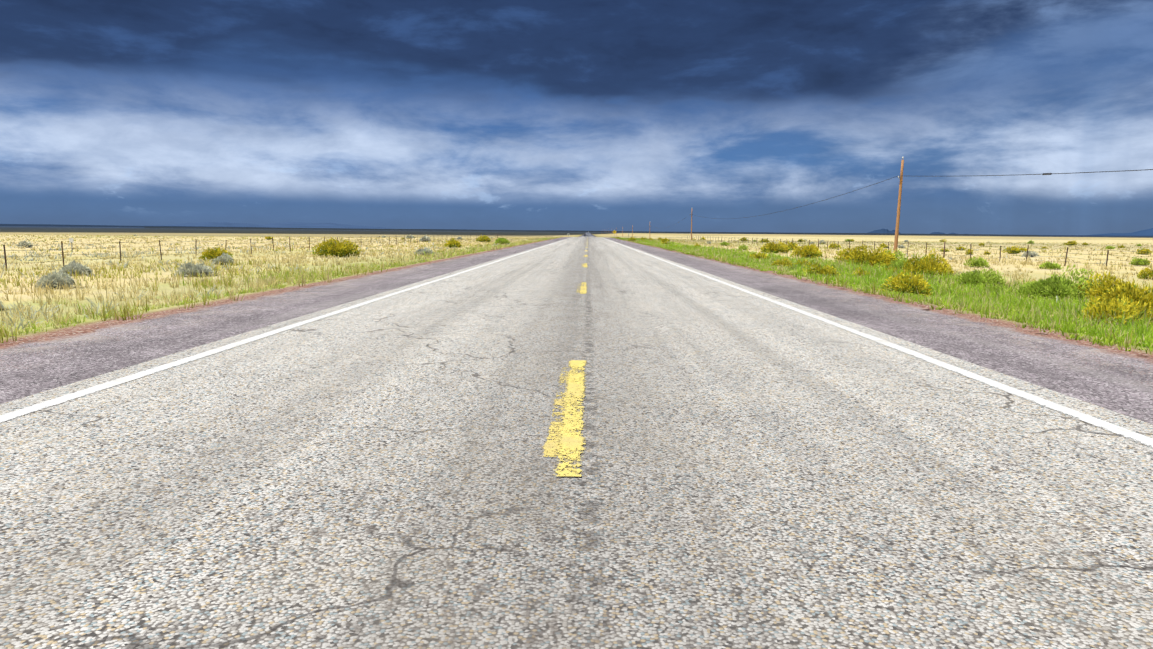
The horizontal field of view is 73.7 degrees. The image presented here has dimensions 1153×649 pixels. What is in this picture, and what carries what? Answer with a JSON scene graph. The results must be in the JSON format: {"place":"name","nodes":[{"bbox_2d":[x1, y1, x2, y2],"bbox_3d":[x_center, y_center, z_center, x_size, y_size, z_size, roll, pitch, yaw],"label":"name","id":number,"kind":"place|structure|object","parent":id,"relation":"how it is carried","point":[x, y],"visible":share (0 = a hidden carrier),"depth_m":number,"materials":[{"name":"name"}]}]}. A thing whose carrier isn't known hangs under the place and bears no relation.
{"place":"outdoors","nodes":[
{"label":"outdoors","id":0,"kind":"place"},
{"bbox_2d":[144,222,392,228],"bbox_3d":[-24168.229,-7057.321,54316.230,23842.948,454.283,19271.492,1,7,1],"label":"mountains","id":1,"kind":"structure","parent":0,"point":[289,225],"depth_m":52552.46,"materials":[{"name":"blue stone"}]},
{"bbox_2d":[0,224,570,230],"bbox_3d":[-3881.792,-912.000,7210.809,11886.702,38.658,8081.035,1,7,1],"label":"mountains","id":2,"kind":"structure","parent":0,"point":[52,225],"depth_m":6944.62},
{"bbox_2d":[0,232,586,403],"bbox_3d":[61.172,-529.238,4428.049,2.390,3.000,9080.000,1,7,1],"label":"road shoulder","id":3,"kind":"object","parent":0,"point":[38,365],"visible":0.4,"depth_m":9.41},
{"bbox_2d":[0,232,1152,648],"bbox_3d":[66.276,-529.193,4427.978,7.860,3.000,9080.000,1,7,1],"label":"road lanes","id":4,"kind":"structure","parent":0,"point":[756,472],"depth_m":3.71,"materials":[{"name":"grey asphalt"}]},
{"bbox_2d":[0,238,568,422],"bbox_3d":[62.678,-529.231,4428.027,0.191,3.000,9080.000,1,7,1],"label":"edge line","id":5,"kind":"object","parent":4,"relation":"on","point":[42,405],"visible":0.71,"depth_m":7.02,"materials":[{"name":"white paint"}]},
{"bbox_2d":[542,247,585,456],"bbox_3d":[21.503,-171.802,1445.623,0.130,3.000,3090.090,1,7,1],"label":"faded center line","id":6,"kind":"object","parent":4,"relation":"on","point":[549,445],"visible":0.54,"depth_m":4.84,"materials":[{"name":"yellow paint"}]},
{"bbox_2d":[553,239,587,476],"bbox_3d":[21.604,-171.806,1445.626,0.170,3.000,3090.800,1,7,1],"label":"dashes","id":7,"kind":"structure","parent":4,"relation":"on","point":[574,440],"depth_m":4.95,"materials":[{"name":"yellow paint"}]},
{"bbox_2d":[590,234,1152,447],"bbox_3d":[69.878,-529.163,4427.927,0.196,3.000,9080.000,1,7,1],"label":"edge line","id":8,"kind":"object","parent":4,"relation":"on","point":[1127,433],"visible":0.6,"depth_m":6.55,"materials":[{"name":"white paint"}]},
{"bbox_2d":[0,226,1152,356],"bbox_3d":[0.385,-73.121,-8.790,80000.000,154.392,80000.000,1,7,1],"label":"ground","id":9,"kind":"structure","parent":0,"point":[89,325],"depth_m":67.74,"materials":[{"name":"beige plant"}]},
{"bbox_2d":[69,238,73,251],"bbox_3d":[-39.253,-6.019,59.797,0.340,1.390,0.064,1,7,1],"label":"marker sign","id":10,"kind":"object","parent":9,"relation":"on","point":[71,241],"visible":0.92,"depth_m":59.72,"materials":[{"name":"metal"}]},
{"bbox_2d":[3,234,548,267],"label":"fence","id":11,"kind":"object","parent":9,"relation":"on","point":[119,242],"visible":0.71,"depth_m":42.70,"materials":[{"name":"metal"}]},
{"bbox_2d":[0,234,1152,354],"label":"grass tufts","id":12,"kind":"object","parent":9,"relation":"on","point":[1054,313],"visible":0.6,"depth_m":24.37,"materials":[{"name":"plant"}]},
{"bbox_2d":[0,234,1152,327],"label":"shrubs","id":13,"kind":"object","parent":9,"relation":"on","point":[1112,290],"visible":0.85,"depth_m":26.28,"materials":[{"name":"green plant"}]},
{"bbox_2d":[893,157,903,253],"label":"utility pole","id":14,"kind":"object","parent":9,"relation":"on","point":[898,211],"visible":0.96,"depth_m":66.40,"materials":[{"name":"brown wood"}]},
{"bbox_2d":[626,169,1152,231],"bbox_3d":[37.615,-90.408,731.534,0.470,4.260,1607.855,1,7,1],"label":"overhead wire","id":15,"kind":"object","parent":14,"relation":"attached to","point":[980,175],"visible":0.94,"depth_m":46.13,"materials":[{"name":"metal"}]},
{"bbox_2d":[662,236,1149,266],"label":"fence","id":16,"kind":"object","parent":9,"relation":"on","point":[952,248],"visible":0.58,"depth_m":56.65,"materials":[{"name":"metal"}]},
{"bbox_2d":[0,0,1152,234],"label":"sky","id":17,"kind":"structure","parent":0,"point":[573,115],"materials":[{"name":"blue"}]},
{"bbox_2d":[144,227,1038,235],"bbox_3d":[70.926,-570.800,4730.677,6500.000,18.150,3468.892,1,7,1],"label":"hills","id":18,"kind":"structure","parent":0,"point":[589,231],"depth_m":4057.32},
{"bbox_2d":[589,232,1152,423],"bbox_3d":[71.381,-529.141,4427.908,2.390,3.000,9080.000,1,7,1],"label":"road shoulder","id":19,"kind":"object","parent":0,"point":[1118,381],"visible":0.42,"depth_m":8.96},
{"bbox_2d":[868,229,900,233],"bbox_3d":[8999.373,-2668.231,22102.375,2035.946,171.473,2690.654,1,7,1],"label":"hills","id":20,"kind":"structure","parent":0,"point":[883,231],"depth_m":21786.78,"materials":[{"name":"blue stone"}]},
{"bbox_2d":[930,232,955,233],"bbox_3d":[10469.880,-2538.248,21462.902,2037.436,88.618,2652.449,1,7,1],"label":"hills","id":21,"kind":"structure","parent":0,"point":[940,233],"depth_m":21189.84,"materials":[{"name":"blue stone"}]},
{"bbox_2d":[1039,235,1152,236],"bbox_3d":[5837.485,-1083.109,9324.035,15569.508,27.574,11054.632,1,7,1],"label":"mountains","id":22,"kind":"structure","parent":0,"point":[1086,235],"depth_m":8940.24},
{"bbox_2d":[1093,228,1152,235],"bbox_3d":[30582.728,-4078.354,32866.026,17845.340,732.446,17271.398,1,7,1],"label":"mountains","id":23,"kind":"structure","parent":0,"point":[1147,232],"depth_m":34620.66,"materials":[{"name":"blue stone"}]}
]}

